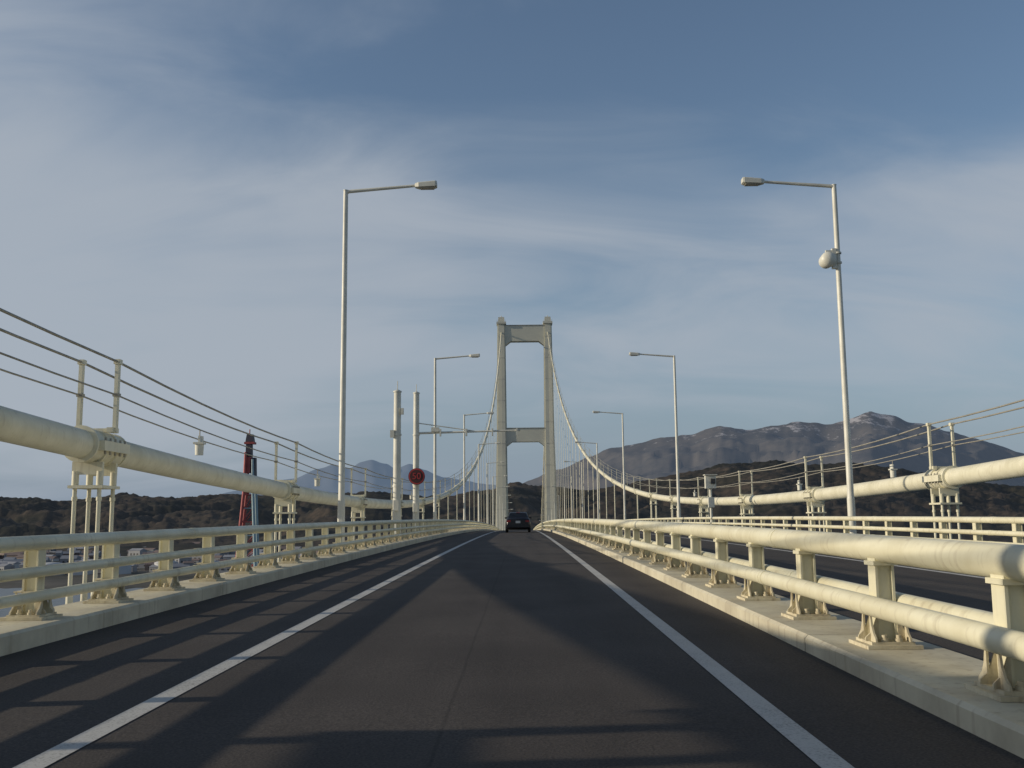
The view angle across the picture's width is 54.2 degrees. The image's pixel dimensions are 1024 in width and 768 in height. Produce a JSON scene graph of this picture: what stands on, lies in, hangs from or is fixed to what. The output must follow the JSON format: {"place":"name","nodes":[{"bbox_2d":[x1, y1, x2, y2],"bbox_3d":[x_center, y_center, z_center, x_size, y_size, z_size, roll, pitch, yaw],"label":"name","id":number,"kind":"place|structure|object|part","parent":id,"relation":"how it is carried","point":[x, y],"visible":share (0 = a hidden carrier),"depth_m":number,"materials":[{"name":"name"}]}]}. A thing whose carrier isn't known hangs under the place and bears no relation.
{"place":"outdoors","nodes":[
{"label":"outdoors","id":0,"kind":"place"},
{"bbox_2d":[0,588,143,616],"bbox_3d":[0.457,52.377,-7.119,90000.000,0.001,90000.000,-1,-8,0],"label":"sea","id":1,"kind":"structure","parent":0,"point":[4,612],"depth_m":722.85,"materials":[{"name":"liquid"}]},
{"bbox_2d":[235,429,258,566],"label":"harbour crane","id":2,"kind":"object","parent":1,"relation":"on","point":[250,464],"visible":0.5,"depth_m":557.16,"materials":[{"name":"red metal"}]},
{"bbox_2d":[495,315,557,529],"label":"suspension bridge tower","id":3,"kind":"structure","parent":1,"relation":"in","point":[544,436],"depth_m":484.88,"materials":[{"name":"paint"}]},
{"bbox_2d":[0,557,200,592],"bbox_3d":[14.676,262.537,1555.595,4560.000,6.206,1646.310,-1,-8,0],"label":"coastal ground","id":4,"kind":"structure","parent":0,"point":[54,581],"depth_m":892.73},
{"bbox_2d":[46,560,218,574],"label":"storage tanks","id":5,"kind":"object","parent":4,"relation":"on","point":[126,569],"visible":0.17,"depth_m":997.74,"materials":[{"name":"white metal"}]},
{"bbox_2d":[0,539,963,572],"bbox_3d":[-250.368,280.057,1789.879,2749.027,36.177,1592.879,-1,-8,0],"label":"distant town","id":6,"kind":"object","parent":4,"relation":"on","point":[12,560],"visible":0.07,"depth_m":1226.76,"materials":[{"name":"metal"}]},
{"bbox_2d":[223,460,495,496],"bbox_3d":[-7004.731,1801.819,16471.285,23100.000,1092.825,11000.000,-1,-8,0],"label":"distant mountain","id":7,"kind":"structure","parent":0,"point":[307,480],"depth_m":15728.05,"materials":[{"name":"grey stone"}]},
{"bbox_2d":[0,530,1023,767],"bbox_3d":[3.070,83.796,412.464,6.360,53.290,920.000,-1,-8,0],"label":"road","id":8,"kind":"structure","parent":0,"point":[515,649],"depth_m":6.48,"materials":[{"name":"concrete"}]},
{"bbox_2d":[13,530,499,767],"bbox_3d":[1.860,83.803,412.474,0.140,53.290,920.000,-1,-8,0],"label":"road edge line","id":9,"kind":"object","parent":8,"relation":"on","point":[63,749],"visible":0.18,"depth_m":6.17,"materials":[{"name":"paint"}]},
{"bbox_2d":[505,512,530,532],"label":"sedan car","id":10,"kind":"object","parent":8,"relation":"on","point":[517,520],"visible":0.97,"depth_m":70.38,"materials":[{"name":"paint"}]},
{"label":"windows","id":11,"kind":"part","parent":10,"relation":"part of","materials":[{"name":"black glass"}]},
{"bbox_2d":[535,530,853,767],"bbox_3d":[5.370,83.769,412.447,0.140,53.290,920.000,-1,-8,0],"label":"road edge line","id":12,"kind":"object","parent":8,"relation":"on","point":[816,751],"visible":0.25,"depth_m":6.00,"materials":[{"name":"paint"}]},
{"bbox_2d":[0,460,1023,556],"bbox_3d":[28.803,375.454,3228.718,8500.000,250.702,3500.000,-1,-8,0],"label":"wooded hill","id":13,"kind":"structure","parent":0,"point":[29,516],"depth_m":2438.07,"materials":[{"name":"green plant"}]},
{"bbox_2d":[0,0,1023,500],"label":"sky","id":14,"kind":"structure","parent":0,"point":[174,174],"materials":[{"name":"blue"}]},
{"bbox_2d":[524,411,1023,489],"bbox_3d":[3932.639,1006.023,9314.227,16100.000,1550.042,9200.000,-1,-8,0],"label":"mountain range","id":15,"kind":"structure","parent":0,"point":[700,450],"depth_m":8504.98,"materials":[{"name":"grey stone"}]},
{"bbox_2d":[604,529,992,662],"bbox_3d":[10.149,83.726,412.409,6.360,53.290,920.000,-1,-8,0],"label":"opposite road","id":16,"kind":"structure","parent":0,"point":[970,592],"depth_m":15.43,"materials":[{"name":"grey asphalt"}]},
{"bbox_2d":[623,531,984,578],"bbox_3d":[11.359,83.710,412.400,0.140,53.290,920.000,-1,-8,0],"label":"road edge line","id":17,"kind":"object","parent":16,"relation":"on","point":[863,561],"visible":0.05,"depth_m":19.26,"materials":[{"name":"paint"}]},
{"bbox_3d":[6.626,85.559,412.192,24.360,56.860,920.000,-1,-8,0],"label":"bridge deck girder","id":18,"kind":"structure","parent":0,"visible":0},
{"bbox_2d":[0,529,490,656],"bbox_3d":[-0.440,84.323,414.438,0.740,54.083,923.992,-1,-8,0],"label":"kerb","id":19,"kind":"structure","parent":18,"relation":"on","point":[77,618],"depth_m":11.21,"materials":[{"name":"paint"}]},
{"bbox_2d":[0,519,499,620],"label":"guard railing","id":20,"kind":"object","parent":19,"relation":"on","point":[30,602],"visible":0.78,"depth_m":12.47,"materials":[{"name":"beige metal"}]},
{"bbox_2d":[0,308,508,603],"bbox_3d":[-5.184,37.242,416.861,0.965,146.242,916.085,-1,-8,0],"label":"cable","id":21,"kind":"object","parent":18,"relation":"attached to","point":[98,453],"visible":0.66,"depth_m":22.21,"materials":[{"name":"paint"}]},
{"bbox_2d":[390,381,403,533],"bbox_3d":[-5.584,3.907,48.569,0.760,8.163,0.760,-1,-8,0],"label":"equipment mast","id":22,"kind":"object","parent":18,"relation":"on","point":[395,434],"visible":0.89,"depth_m":48.49,"materials":[{"name":"metal"}]},
{"bbox_2d":[412,384,519,530],"bbox_3d":[-2.688,4.556,57.436,6.361,9.212,0.720,-1,-8,0],"label":"cantilever gantry","id":23,"kind":"object","parent":18,"relation":"on","point":[417,433],"visible":0.89,"depth_m":57.56,"materials":[{"name":"metal"}]},
{"bbox_2d":[408,468,424,484],"bbox_3d":[-5.425,5.273,57.012,0.940,0.940,0.376,-1,-8,0],"label":"speed limit sign","id":24,"kind":"object","parent":23,"relation":"attached to","point":[416,476],"visible":1,"depth_m":56.84,"materials":[{"name":"metal"}]},
{"bbox_2d":[703,474,716,524],"bbox_3d":[11.834,7.257,59.410,0.750,3.745,0.600,-1,-8,0],"label":"roadside monitor box","id":25,"kind":"object","parent":18,"relation":"on","point":[709,480],"visible":0.81,"depth_m":59.39,"materials":[{"name":"paint"}]},
{"bbox_2d":[537,529,1023,758],"bbox_3d":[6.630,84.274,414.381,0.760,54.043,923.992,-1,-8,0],"label":"median kerb","id":26,"kind":"structure","parent":18,"relation":"on","point":[932,679],"depth_m":6.54,"materials":[{"name":"paint"}]},
{"bbox_2d":[533,518,1023,701],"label":"median guard railing","id":27,"kind":"object","parent":26,"relation":"on","point":[890,612],"visible":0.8,"depth_m":7.12,"materials":[{"name":"beige paint"}]},
{"bbox_2d":[541,329,1023,539],"bbox_3d":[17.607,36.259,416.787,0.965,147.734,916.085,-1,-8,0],"label":"cable","id":28,"kind":"object","parent":18,"relation":"attached to","point":[941,482],"visible":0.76,"depth_m":41.32,"materials":[{"name":"paint"}]},
{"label":"lamp bracket","id":29,"kind":"object","parent":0,"visible":0},
{"bbox_2d":[337,180,436,546],"bbox_3d":[-4.278,-0.744,34.050,3.430,12.710,0.500,-1,-8,0],"label":"street lamp","id":30,"kind":"object","parent":29,"relation":"on","point":[428,185],"visible":0.84,"depth_m":34.10,"materials":[{"name":"metal"}]},
{"bbox_2d":[433,354,479,518],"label":"street lamp","id":31,"kind":"object","parent":29,"relation":"on","point":[434,483],"visible":0.88,"depth_m":70.44,"materials":[{"name":"metal"}]},
{"bbox_2d":[463,412,493,519],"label":"street lamp","id":32,"kind":"object","parent":29,"relation":"on","point":[464,517],"visible":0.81,"depth_m":106.66,"materials":[{"name":"metal"}]},
{"bbox_2d":[478,442,500,521],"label":"street lamp","id":33,"kind":"object","parent":29,"relation":"on","point":[478,481],"visible":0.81,"depth_m":142.73,"materials":[{"name":"metal"}]},
{"bbox_2d":[487,461,504,523],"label":"street lamp","id":34,"kind":"object","parent":29,"relation":"on","point":[487,487],"visible":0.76,"depth_m":179.13,"materials":[{"name":"metal"}]},
{"bbox_2d":[493,475,507,525],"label":"street lamp","id":35,"kind":"object","parent":29,"relation":"on","point":[493,503],"visible":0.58,"depth_m":214.93,"materials":[{"name":"metal"}]},
{"bbox_2d":[552,486,564,518],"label":"street lamp","id":36,"kind":"object","parent":29,"relation":"on","point":[564,499],"visible":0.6,"depth_m":251.42,"materials":[{"name":"metal"}]},
{"bbox_2d":[557,475,572,517],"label":"street lamp","id":37,"kind":"object","parent":29,"relation":"on","point":[571,491],"visible":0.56,"depth_m":215.35,"materials":[{"name":"metal"}]},
{"bbox_2d":[564,461,582,517],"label":"street lamp","id":38,"kind":"object","parent":29,"relation":"on","point":[582,485],"visible":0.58,"depth_m":179.05,"materials":[{"name":"metal"}]},
{"bbox_2d":[575,441,598,518],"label":"street lamp","id":39,"kind":"object","parent":29,"relation":"on","point":[597,475],"visible":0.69,"depth_m":142.73,"materials":[{"name":"metal"}]},
{"bbox_2d":[593,411,625,519],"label":"street lamp","id":40,"kind":"object","parent":29,"relation":"on","point":[623,460],"visible":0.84,"depth_m":106.48,"materials":[{"name":"metal"}]},
{"bbox_2d":[629,352,680,521],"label":"street lamp","id":41,"kind":"object","parent":29,"relation":"on","point":[676,442],"visible":0.88,"depth_m":70.25,"materials":[{"name":"metal"}]},
{"bbox_2d":[741,177,856,533],"bbox_3d":[9.771,-0.881,33.941,3.430,12.710,0.500,-1,-8,0],"label":"street lamp","id":42,"kind":"object","parent":29,"relation":"on","point":[748,181],"visible":0.83,"depth_m":33.93,"materials":[{"name":"metal"}]},
{"bbox_2d":[819,248,841,268],"bbox_3d":[10.956,-4.303,34.385,0.760,0.700,0.620,-1,-8,0],"label":"surveillance camera","id":43,"kind":"object","parent":42,"relation":"attached to","point":[827,258],"visible":1,"depth_m":34.19,"materials":[{"name":"paint"}]},
{"bbox_3d":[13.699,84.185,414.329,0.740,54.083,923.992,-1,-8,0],"label":"kerb","id":44,"kind":"structure","parent":0,"visible":0},
{"bbox_2d":[604,516,1023,544],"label":"guard railing","id":45,"kind":"object","parent":44,"relation":"on","point":[978,532],"visible":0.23,"depth_m":25.90,"materials":[{"name":"beige metal"}]}
]}

